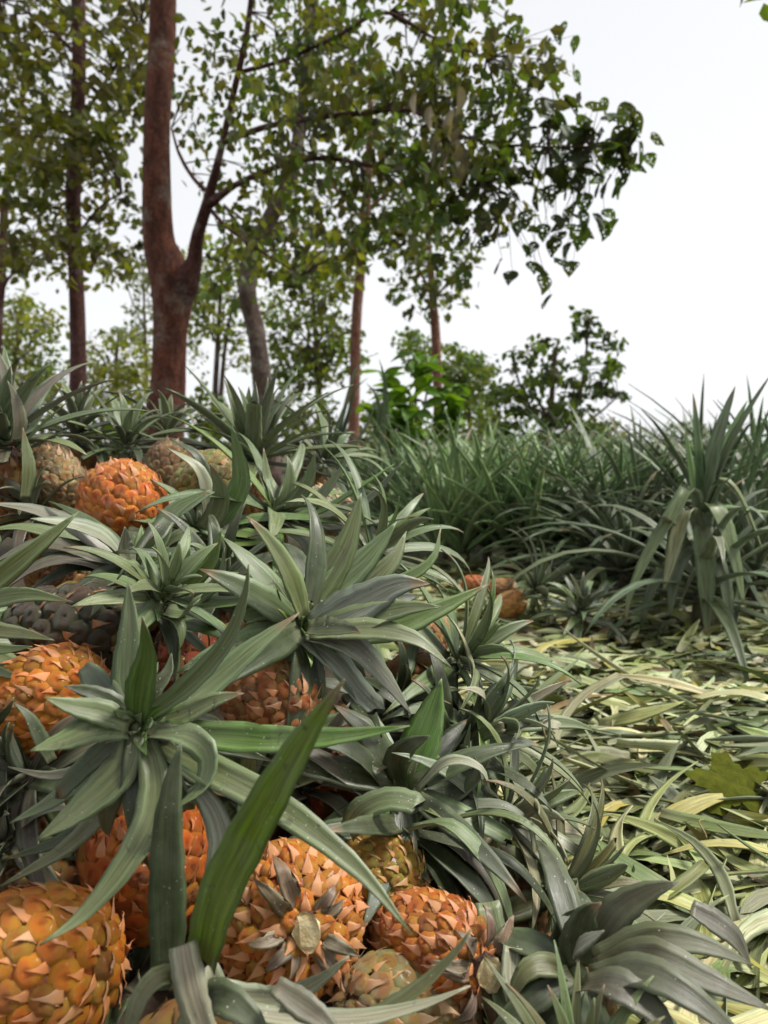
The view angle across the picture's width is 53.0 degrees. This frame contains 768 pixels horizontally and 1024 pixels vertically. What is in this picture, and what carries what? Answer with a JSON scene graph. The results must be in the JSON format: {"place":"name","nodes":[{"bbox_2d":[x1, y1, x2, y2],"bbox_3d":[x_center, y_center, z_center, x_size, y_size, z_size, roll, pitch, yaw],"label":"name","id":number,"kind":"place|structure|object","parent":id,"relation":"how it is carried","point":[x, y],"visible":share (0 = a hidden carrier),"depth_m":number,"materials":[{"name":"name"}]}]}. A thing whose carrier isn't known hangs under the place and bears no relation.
{"place":"outdoors","nodes":[
{"label":"outdoors","id":0,"kind":"place"},
{"bbox_2d":[0,442,767,1023],"bbox_3d":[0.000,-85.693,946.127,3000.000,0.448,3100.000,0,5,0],"label":"ground","id":1,"kind":"structure","parent":0,"point":[156,1000],"depth_m":1.66,"materials":[{"name":"soil"}]},
{"bbox_2d":[2,286,69,394],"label":"grove tree","id":2,"kind":"object","parent":1,"relation":"on","point":[28,305],"visible":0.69,"depth_m":16.47,"materials":[{"name":"green plant"}]},
{"bbox_2d":[0,762,79,892],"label":"pineapple","id":3,"kind":"object","parent":1,"relation":"on","point":[64,869],"visible":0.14,"depth_m":0.74,"materials":[{"name":"green plant"}]},
{"bbox_2d":[0,715,96,885],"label":"pineapple","id":4,"kind":"object","parent":3,"relation":"on","point":[16,786],"visible":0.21,"depth_m":0.73,"materials":[{"name":"green plant"}]},
{"bbox_2d":[0,511,78,763],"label":"pineapple","id":5,"kind":"object","parent":4,"relation":"on","point":[15,565],"visible":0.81,"depth_m":0.78,"materials":[{"name":"green plant"}]},
{"bbox_2d":[0,640,111,760],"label":"pineapple","id":6,"kind":"object","parent":4,"relation":"on","point":[40,674],"visible":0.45,"depth_m":0.76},
{"bbox_2d":[0,521,238,682],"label":"pineapple","id":7,"kind":"object","parent":6,"relation":"on","point":[183,589],"visible":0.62,"depth_m":0.84,"materials":[{"name":"green plant"}]},
{"bbox_2d":[0,465,90,587],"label":"pineapple","id":8,"kind":"object","parent":1,"relation":"on","point":[35,577],"visible":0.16,"depth_m":1.21,"materials":[{"name":"green plant"}]},
{"bbox_2d":[20,441,87,509],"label":"pineapple","id":9,"kind":"object","parent":8,"relation":"on","point":[62,462],"visible":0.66,"depth_m":1.23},
{"bbox_2d":[0,347,147,537],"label":"pineapple","id":10,"kind":"object","parent":8,"relation":"on","point":[20,406],"visible":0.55,"depth_m":1.21,"materials":[{"name":"green plant"}]},
{"bbox_2d":[26,383,90,445],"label":"bush","id":11,"kind":"object","parent":1,"relation":"on","point":[47,399],"visible":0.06,"depth_m":12.88,"materials":[{"name":"green plant"}]},
{"bbox_2d":[0,878,132,1023],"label":"pineapple","id":12,"kind":"object","parent":1,"relation":"on","point":[75,975],"visible":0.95,"depth_m":0.58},
{"bbox_2d":[0,64,150,354],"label":"edge tree","id":13,"kind":"object","parent":1,"relation":"on","point":[24,270],"visible":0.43,"depth_m":11.65,"materials":[{"name":"green plant"}]},
{"bbox_2d":[0,0,179,441],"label":"slender tree","id":14,"kind":"object","parent":1,"relation":"on","point":[79,144],"visible":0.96,"depth_m":7.71,"materials":[{"name":"green plant"}]},
{"bbox_2d":[62,377,146,456],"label":"bush","id":15,"kind":"object","parent":1,"relation":"on","point":[102,419],"visible":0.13,"depth_m":11.72,"materials":[{"name":"green plant"}]},
{"bbox_2d":[68,328,152,442],"bbox_3d":[-6.719,-2.978,19.880,2.341,3.643,3.632,-3,6,-31],"label":"grove tree","id":16,"kind":"object","parent":1,"relation":"on","point":[130,377],"visible":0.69,"depth_m":19.29,"materials":[{"name":"green plant"}]},
{"bbox_2d":[103,418,141,460],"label":"bush","id":17,"kind":"object","parent":1,"relation":"on","point":[109,426],"visible":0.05,"depth_m":7.55,"materials":[{"name":"green plant"}]},
{"bbox_2d":[101,946,171,1023],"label":"pineapple","id":18,"kind":"object","parent":1,"relation":"on","point":[140,955],"visible":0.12,"depth_m":0.69,"materials":[{"name":"green plant"}]},
{"bbox_2d":[93,390,226,462],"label":"pineapple","id":19,"kind":"object","parent":1,"relation":"on","point":[165,406],"visible":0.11,"depth_m":1.76,"materials":[{"name":"green plant"}]},
{"bbox_2d":[113,258,209,406],"bbox_3d":[-7.351,-5.122,25.682,3.531,6.818,3.340,0,5,0],"label":"grove tree","id":20,"kind":"object","parent":1,"relation":"on","point":[143,321],"visible":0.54,"depth_m":25.45,"materials":[{"name":"green plant"}]},
{"bbox_2d":[154,611,230,711],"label":"pineapple","id":21,"kind":"object","parent":1,"relation":"on","point":[189,651],"visible":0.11,"depth_m":0.94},
{"bbox_2d":[112,502,281,638],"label":"pineapple","id":22,"kind":"object","parent":1,"relation":"on","point":[233,564],"visible":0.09,"depth_m":0.99,"materials":[{"name":"green plant"}]},
{"bbox_2d":[0,490,210,643],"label":"pineapple","id":23,"kind":"object","parent":22,"relation":"on","point":[82,529],"visible":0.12,"depth_m":0.97,"materials":[{"name":"green plant"}]},
{"bbox_2d":[0,564,410,954],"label":"pineapple","id":24,"kind":"object","parent":1,"relation":"on","point":[134,722],"visible":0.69,"depth_m":0.62,"materials":[{"name":"green plant"}]},
{"bbox_2d":[184,381,231,455],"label":"bush","id":25,"kind":"object","parent":1,"relation":"on","point":[200,398],"visible":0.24,"depth_m":12.57,"materials":[{"name":"green plant"}]},
{"bbox_2d":[177,231,282,445],"bbox_3d":[-3.810,-3.891,17.872,2.846,5.397,3.334,0,5,0],"label":"grove tree","id":26,"kind":"object","parent":1,"relation":"on","point":[217,329],"visible":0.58,"depth_m":17.52,"materials":[{"name":"green plant"}]},
{"bbox_2d":[131,426,341,568],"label":"pineapple","id":27,"kind":"object","parent":1,"relation":"on","point":[224,509],"visible":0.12,"depth_m":1.15,"materials":[{"name":"green plant"}]},
{"bbox_2d":[73,457,168,537],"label":"pineapple","id":28,"kind":"object","parent":27,"relation":"on","point":[115,495],"visible":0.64,"depth_m":1.09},
{"bbox_2d":[168,449,231,512],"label":"pineapple","id":29,"kind":"object","parent":27,"relation":"on","point":[184,477],"visible":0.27,"depth_m":1.23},
{"bbox_2d":[137,366,363,513],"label":"pineapple","id":30,"kind":"object","parent":1,"relation":"on","point":[252,420],"visible":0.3,"depth_m":1.55,"materials":[{"name":"green plant"}]},
{"bbox_2d":[32,385,219,463],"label":"pineapple","id":31,"kind":"object","parent":30,"relation":"on","point":[125,420],"visible":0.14,"depth_m":1.53,"materials":[{"name":"green plant"}]},
{"bbox_2d":[27,379,161,470],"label":"pineapple","id":32,"kind":"object","parent":31,"relation":"on","point":[79,402],"visible":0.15,"depth_m":1.53,"materials":[{"name":"green plant"}]},
{"bbox_2d":[143,433,190,484],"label":"pineapple","id":33,"kind":"object","parent":31,"relation":"on","point":[162,460],"visible":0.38,"depth_m":1.41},
{"bbox_2d":[185,753,317,840],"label":"pineapple","id":34,"kind":"object","parent":1,"relation":"on","point":[232,807],"visible":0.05,"depth_m":0.80,"materials":[{"name":"green plant"}]},
{"bbox_2d":[219,660,322,726],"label":"pineapple","id":35,"kind":"object","parent":34,"relation":"on","point":[263,698],"visible":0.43,"depth_m":0.80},
{"bbox_2d":[176,493,489,737],"bbox_3d":[-0.052,0.118,0.891,0.394,0.278,0.253,-3,6,-29],"label":"pineapple","id":36,"kind":"object","parent":35,"relation":"on","point":[347,599],"visible":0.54,"depth_m":0.83,"materials":[{"name":"green plant"}]},
{"bbox_2d":[136,414,416,574],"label":"pineapple","id":37,"kind":"object","parent":1,"relation":"on","point":[276,498],"visible":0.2,"depth_m":1.22,"materials":[{"name":"green plant"}]},
{"bbox_2d":[312,483,352,536],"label":"pineapple","id":38,"kind":"object","parent":37,"relation":"on","point":[330,498],"visible":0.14,"depth_m":1.37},
{"bbox_2d":[196,0,389,485],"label":"leaning tree","id":39,"kind":"object","parent":1,"relation":"on","point":[258,348],"visible":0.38,"depth_m":7.74,"materials":[{"name":"green plant"}]},
{"bbox_2d":[219,836,369,999],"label":"pineapple","id":40,"kind":"object","parent":1,"relation":"on","point":[300,911],"visible":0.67,"depth_m":0.63,"materials":[{"name":"orange plant"}]},
{"bbox_2d":[124,679,471,1023],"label":"pineapple","id":41,"kind":"object","parent":1,"relation":"on","point":[210,993],"visible":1,"depth_m":0.51,"materials":[{"name":"green plant"}]},
{"bbox_2d":[274,380,339,467],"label":"bush","id":42,"kind":"object","parent":1,"relation":"on","point":[286,414],"visible":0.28,"depth_m":12.72,"materials":[{"name":"green plant"}]},
{"bbox_2d":[268,703,349,838],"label":"pineapple","id":43,"kind":"object","parent":1,"relation":"on","point":[335,801],"visible":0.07,"depth_m":0.83,"materials":[{"name":"green plant"}]},
{"bbox_2d":[306,721,360,820],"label":"pineapple","id":44,"kind":"object","parent":43,"relation":"on","point":[321,812],"visible":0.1,"depth_m":0.84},
{"bbox_2d":[259,247,376,444],"bbox_3d":[-1.454,-3.324,15.727,2.618,4.816,3.024,0,5,0],"label":"grove tree","id":45,"kind":"object","parent":1,"relation":"on","point":[308,356],"visible":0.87,"depth_m":15.32,"materials":[{"name":"green plant"}]},
{"bbox_2d":[259,393,394,502],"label":"pineapple","id":46,"kind":"object","parent":1,"relation":"on","point":[327,459],"visible":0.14,"depth_m":1.69,"materials":[{"name":"green plant"}]},
{"bbox_2d":[318,353,388,466],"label":"tall grass","id":47,"kind":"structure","parent":1,"relation":"on","point":[380,419],"depth_m":4.56,"materials":[{"name":"green plant"}]},
{"bbox_2d":[317,436,417,507],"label":"pineapple plant","id":48,"kind":"object","parent":1,"relation":"on","point":[366,470],"visible":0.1,"depth_m":5.34,"materials":[{"name":"green plant"}]},
{"bbox_2d":[273,55,468,461],"bbox_3d":[-0.108,-3.411,10.729,3.157,6.300,3.035,0,5,0],"label":"straight tree","id":49,"kind":"object","parent":1,"relation":"on","point":[355,355],"visible":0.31,"depth_m":10.59,"materials":[{"name":"green plant"}]},
{"bbox_2d":[308,423,444,533],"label":"pineapple plant","id":50,"kind":"object","parent":1,"relation":"on","point":[386,489],"visible":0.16,"depth_m":4.21,"materials":[{"name":"green plant"}]},
{"bbox_2d":[344,834,432,946],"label":"pineapple","id":51,"kind":"object","parent":1,"relation":"on","point":[395,861],"visible":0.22,"depth_m":0.74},
{"bbox_2d":[346,391,436,461],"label":"bush","id":52,"kind":"object","parent":1,"relation":"on","point":[369,430],"visible":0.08,"depth_m":12.70,"materials":[{"name":"green plant"}]},
{"bbox_2d":[256,678,531,904],"bbox_3d":[0.020,0.317,0.844,0.294,0.259,0.224,1,5,16],"label":"pineapple","id":53,"kind":"object","parent":1,"relation":"on","point":[404,788],"visible":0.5,"depth_m":0.81,"materials":[{"name":"green plant"}]},
{"bbox_2d":[323,641,468,754],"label":"pineapple","id":54,"kind":"object","parent":1,"relation":"on","point":[408,657],"visible":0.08,"depth_m":0.96,"materials":[{"name":"green plant"}]},
{"bbox_2d":[141,0,663,441],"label":"forked tree","id":55,"kind":"object","parent":1,"relation":"on","point":[174,274],"visible":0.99,"depth_m":4.61,"materials":[{"name":"green plant"}]},
{"bbox_2d":[295,413,514,552],"bbox_3d":[0.134,-0.139,4.122,1.159,0.768,1.212,-3,6,-29],"label":"pineapple plant","id":56,"kind":"object","parent":1,"relation":"on","point":[391,507],"visible":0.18,"depth_m":3.99,"materials":[{"name":"green plant"}]},
{"bbox_2d":[355,350,469,462],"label":"broadleaf bush","id":57,"kind":"object","parent":1,"relation":"on","point":[421,383],"visible":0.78,"depth_m":5.16,"materials":[{"name":"green plant"}]},
{"bbox_2d":[289,748,568,1015],"bbox_3d":[0.035,0.354,0.793,0.339,0.237,0.300,2,6,25],"label":"pineapple","id":58,"kind":"object","parent":1,"relation":"on","point":[447,866],"visible":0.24,"depth_m":0.77,"materials":[{"name":"green plant"}]},
{"bbox_2d":[346,427,518,542],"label":"pineapple plant","id":59,"kind":"object","parent":1,"relation":"on","point":[387,472],"visible":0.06,"depth_m":4.18,"materials":[{"name":"green plant"}]},
{"bbox_2d":[320,408,553,571],"bbox_3d":[0.296,-0.087,3.660,1.173,0.782,1.169,-2,5,-19],"label":"pineapple plant","id":60,"kind":"object","parent":1,"relation":"on","point":[432,536],"visible":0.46,"depth_m":3.52,"materials":[{"name":"green plant"}]},
{"bbox_2d":[385,183,506,450],"bbox_3d":[1.030,-3.323,13.742,2.203,5.280,2.948,0,5,0],"label":"slim tree","id":61,"kind":"object","parent":1,"relation":"on","point":[432,285],"visible":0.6,"depth_m":13.41,"materials":[{"name":"green plant"}]},
{"bbox_2d":[390,326,513,448],"bbox_3d":[1.416,-2.263,15.906,2.568,3.202,3.047,0,5,0],"label":"tree","id":62,"kind":"object","parent":1,"relation":"on","point":[474,367],"visible":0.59,"depth_m":15.30,"materials":[{"name":"green plant"}]},
{"bbox_2d":[323,410,592,570],"bbox_3d":[0.314,-0.071,3.541,1.284,0.762,1.090,3,6,27],"label":"pineapple plant","id":63,"kind":"object","parent":1,"relation":"on","point":[462,544],"visible":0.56,"depth_m":3.45,"materials":[{"name":"green plant"}]},
{"bbox_2d":[432,417,516,467],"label":"bush","id":64,"kind":"object","parent":1,"relation":"on","point":[465,430],"visible":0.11,"depth_m":12.79,"materials":[{"name":"green plant"}]},
{"bbox_2d":[366,415,615,564],"bbox_3d":[0.514,-0.096,3.778,1.125,0.766,1.160,-3,6,-32],"label":"pineapple plant","id":65,"kind":"object","parent":1,"relation":"on","point":[488,541],"visible":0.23,"depth_m":3.65,"materials":[{"name":"green plant"}]},
{"bbox_2d":[365,419,657,570],"bbox_3d":[0.527,-0.066,3.601,1.331,0.740,1.257,0,5,0],"label":"pineapple plant","id":66,"kind":"object","parent":1,"relation":"on","point":[501,531],"visible":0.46,"depth_m":3.45,"materials":[{"name":"green plant"}]},
{"bbox_2d":[425,420,617,547],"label":"pineapple plant","id":67,"kind":"object","parent":1,"relation":"on","point":[503,450],"visible":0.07,"depth_m":4.04,"materials":[{"name":"green plant"}]},
{"bbox_2d":[469,415,586,461],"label":"pineapple plant","id":68,"kind":"object","parent":1,"relation":"on","point":[509,443],"visible":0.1,"depth_m":6.40,"materials":[{"name":"green plant"}]},
{"bbox_2d":[401,417,683,569],"bbox_3d":[0.656,-0.047,3.462,1.164,0.750,1.188,0,5,0],"label":"pineapple plant","id":69,"kind":"object","parent":1,"relation":"on","point":[549,535],"visible":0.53,"depth_m":3.35,"materials":[{"name":"green plant"}]},
{"bbox_2d":[478,305,631,470],"bbox_3d":[2.692,-1.760,11.853,2.508,2.748,2.003,0,5,0],"label":"bushy tree","id":70,"kind":"object","parent":1,"relation":"on","point":[551,377],"visible":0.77,"depth_m":11.71,"materials":[{"name":"green plant"}]},
{"bbox_2d":[461,424,673,564],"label":"pineapple plant","id":71,"kind":"object","parent":1,"relation":"on","point":[572,460],"visible":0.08,"depth_m":3.53,"materials":[{"name":"green plant"}]},
{"bbox_2d":[481,940,664,1023],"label":"pineapple","id":72,"kind":"object","parent":1,"relation":"on","point":[567,1011],"visible":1,"depth_m":0.56,"materials":[{"name":"green plant"}]},
{"bbox_2d":[379,552,767,1023],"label":"leaf litter","id":73,"kind":"object","parent":1,"relation":"on","point":[655,811],"visible":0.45,"depth_m":1.43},
{"bbox_2d":[325,947,485,1023],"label":"pineapple","id":74,"kind":"object","parent":73,"relation":"on","point":[370,978],"visible":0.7,"depth_m":0.64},
{"bbox_2d":[367,883,513,1023],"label":"pineapple","id":75,"kind":"object","parent":74,"relation":"on","point":[440,924],"visible":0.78,"depth_m":0.66,"materials":[{"name":"orange plant"}]},
{"bbox_2d":[394,616,449,654],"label":"pineapple","id":76,"kind":"object","parent":73,"relation":"on","point":[435,629],"visible":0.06,"depth_m":1.48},
{"bbox_2d":[459,574,486,595],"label":"pineapple","id":77,"kind":"object","parent":73,"relation":"on","point":[473,581],"visible":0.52,"depth_m":2.76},
{"bbox_2d":[371,633,582,885],"bbox_3d":[0.098,0.306,0.916,0.276,0.286,0.285,0,5,0],"label":"pineapple","id":78,"kind":"object","parent":73,"relation":"on","point":[494,692],"visible":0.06,"depth_m":0.91,"materials":[{"name":"green plant"}]},
{"bbox_2d":[381,602,593,859],"bbox_3d":[0.126,0.275,0.992,0.302,0.314,0.321,0,5,0],"label":"pineapple","id":79,"kind":"object","parent":73,"relation":"on","point":[518,710],"visible":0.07,"depth_m":0.95,"materials":[{"name":"green plant"}]},
{"bbox_2d":[367,549,581,793],"bbox_3d":[0.079,0.209,1.039,0.320,0.338,0.355,4,7,41],"label":"pineapple","id":80,"kind":"object","parent":79,"relation":"on","point":[486,636],"visible":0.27,"depth_m":1.02,"materials":[{"name":"green plant"}]},
{"bbox_2d":[246,439,471,600],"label":"pineapple","id":81,"kind":"object","parent":80,"relation":"on","point":[407,524],"visible":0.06,"depth_m":1.16,"materials":[{"name":"green plant"}]},
{"bbox_2d":[392,704,601,930],"bbox_3d":[0.135,0.364,0.897,0.284,0.294,0.318,0,5,0],"label":"pineapple","id":82,"kind":"object","parent":73,"relation":"on","point":[557,796],"visible":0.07,"depth_m":0.87,"materials":[{"name":"green plant"}]},
{"bbox_2d":[487,577,517,596],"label":"pineapple","id":83,"kind":"object","parent":73,"relation":"on","point":[502,583],"visible":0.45,"depth_m":2.66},
{"bbox_2d":[491,527,589,627],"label":"pineapple","id":84,"kind":"object","parent":73,"relation":"on","point":[513,605],"visible":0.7,"depth_m":2.48,"materials":[{"name":"green plant"}]},
{"bbox_2d":[457,762,656,1013],"bbox_3d":[0.185,0.397,0.836,0.250,0.253,0.266,-3,6,-26],"label":"pineapple","id":85,"kind":"object","parent":73,"relation":"on","point":[598,877],"visible":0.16,"depth_m":0.82,"materials":[{"name":"green plant"}]},
{"bbox_2d":[518,567,639,651],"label":"pineapple","id":86,"kind":"object","parent":73,"relation":"on","point":[575,621],"visible":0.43,"depth_m":2.37,"materials":[{"name":"green plant"}]},
{"bbox_2d":[483,839,767,1023],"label":"pineapple","id":87,"kind":"object","parent":73,"relation":"on","point":[615,950],"visible":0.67,"depth_m":0.61,"materials":[{"name":"green plant"}]},
{"bbox_2d":[685,751,767,815],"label":"fallen leaf","id":88,"kind":"object","parent":73,"relation":"on","point":[725,775],"visible":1,"depth_m":1.20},
{"bbox_2d":[463,472,691,598],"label":"pineapple plant","id":89,"kind":"object","parent":1,"relation":"on","point":[576,493],"visible":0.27,"depth_m":3.17,"materials":[{"name":"green plant"}]},
{"bbox_2d":[449,418,734,563],"bbox_3d":[0.893,-0.056,3.559,1.105,0.767,1.268,-3,6,-31],"label":"pineapple plant","id":90,"kind":"object","parent":1,"relation":"on","point":[563,472],"visible":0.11,"depth_m":3.45,"materials":[{"name":"green plant"}]},
{"bbox_2d":[533,414,655,472],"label":"pineapple plant","id":91,"kind":"object","parent":1,"relation":"on","point":[569,449],"visible":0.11,"depth_m":5.03,"materials":[{"name":"green plant"}]},
{"bbox_2d":[527,423,689,485],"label":"pineapple plant","id":92,"kind":"object","parent":1,"relation":"on","point":[617,446],"visible":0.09,"depth_m":4.63,"materials":[{"name":"green plant"}]},
{"bbox_2d":[582,413,644,454],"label":"bush","id":93,"kind":"object","parent":1,"relation":"on","point":[612,429],"visible":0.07,"depth_m":13.57,"materials":[{"name":"green plant"}]},
{"bbox_2d":[463,471,767,610],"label":"pineapple plant","id":94,"kind":"object","parent":1,"relation":"on","point":[620,569],"visible":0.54,"depth_m":2.94,"materials":[{"name":"green plant"}]},
{"bbox_2d":[469,401,763,563],"bbox_3d":[1.106,-0.115,3.620,1.468,0.872,1.437,0,5,0],"label":"pineapple plant","id":95,"kind":"object","parent":1,"relation":"on","point":[621,465],"visible":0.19,"depth_m":3.44,"materials":[{"name":"green plant"}]},
{"bbox_2d":[478,405,767,551],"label":"pineapple plant","id":96,"kind":"object","parent":1,"relation":"on","point":[632,454],"visible":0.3,"depth_m":3.25,"materials":[{"name":"green plant"}]},
{"bbox_2d":[494,468,767,589],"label":"pineapple plant","id":97,"kind":"object","parent":1,"relation":"on","point":[659,498],"visible":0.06,"depth_m":3.19,"materials":[{"name":"green plant"}]},
{"bbox_2d":[500,378,767,682],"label":"pineapple plant","id":98,"kind":"object","parent":1,"relation":"on","point":[705,549],"visible":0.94,"depth_m":2.28,"materials":[{"name":"green plant"}]},
{"bbox_2d":[538,376,767,510],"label":"pineapple plant","id":99,"kind":"object","parent":1,"relation":"on","point":[734,447],"visible":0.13,"depth_m":3.47,"materials":[{"name":"green plant"}]},
{"bbox_2d":[561,409,767,584],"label":"pineapple plant","id":100,"kind":"object","parent":1,"relation":"on","point":[681,468],"visible":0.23,"depth_m":2.97,"materials":[{"name":"green plant"}]},
{"bbox_2d":[584,477,767,626],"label":"pineapple plant","id":101,"kind":"object","parent":1,"relation":"on","point":[752,545],"visible":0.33,"depth_m":2.73,"materials":[{"name":"green plant"}]},
{"bbox_2d":[649,421,708,448],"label":"distant tree","id":102,"kind":"object","parent":1,"relation":"on","point":[672,426],"visible":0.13,"depth_m":33.50,"materials":[{"name":"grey plant"}]},
{"bbox_2d":[635,407,735,493],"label":"pineapple plant","id":103,"kind":"object","parent":1,"relation":"on","point":[690,435],"visible":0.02,"depth_m":4.38,"materials":[{"name":"green plant"}]},
{"bbox_2d":[605,377,767,483],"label":"pineapple plant","id":104,"kind":"object","parent":1,"relation":"on","point":[752,425],"visible":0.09,"depth_m":3.71,"materials":[{"name":"green plant"}]},
{"bbox_2d":[620,384,767,528],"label":"pineapple plant","id":105,"kind":"object","parent":1,"relation":"on","point":[746,440],"visible":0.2,"depth_m":3.23,"materials":[{"name":"green plant"}]},
{"bbox_2d":[740,0,767,21],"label":"overhanging tree","id":106,"kind":"object","parent":1,"relation":"on","point":[763,13],"visible":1,"depth_m":3.47,"materials":[{"name":"green plant"}]},
{"bbox_2d":[0,0,767,441],"label":"sky","id":107,"kind":"structure","parent":0,"point":[681,275],"materials":[{"name":"white"}]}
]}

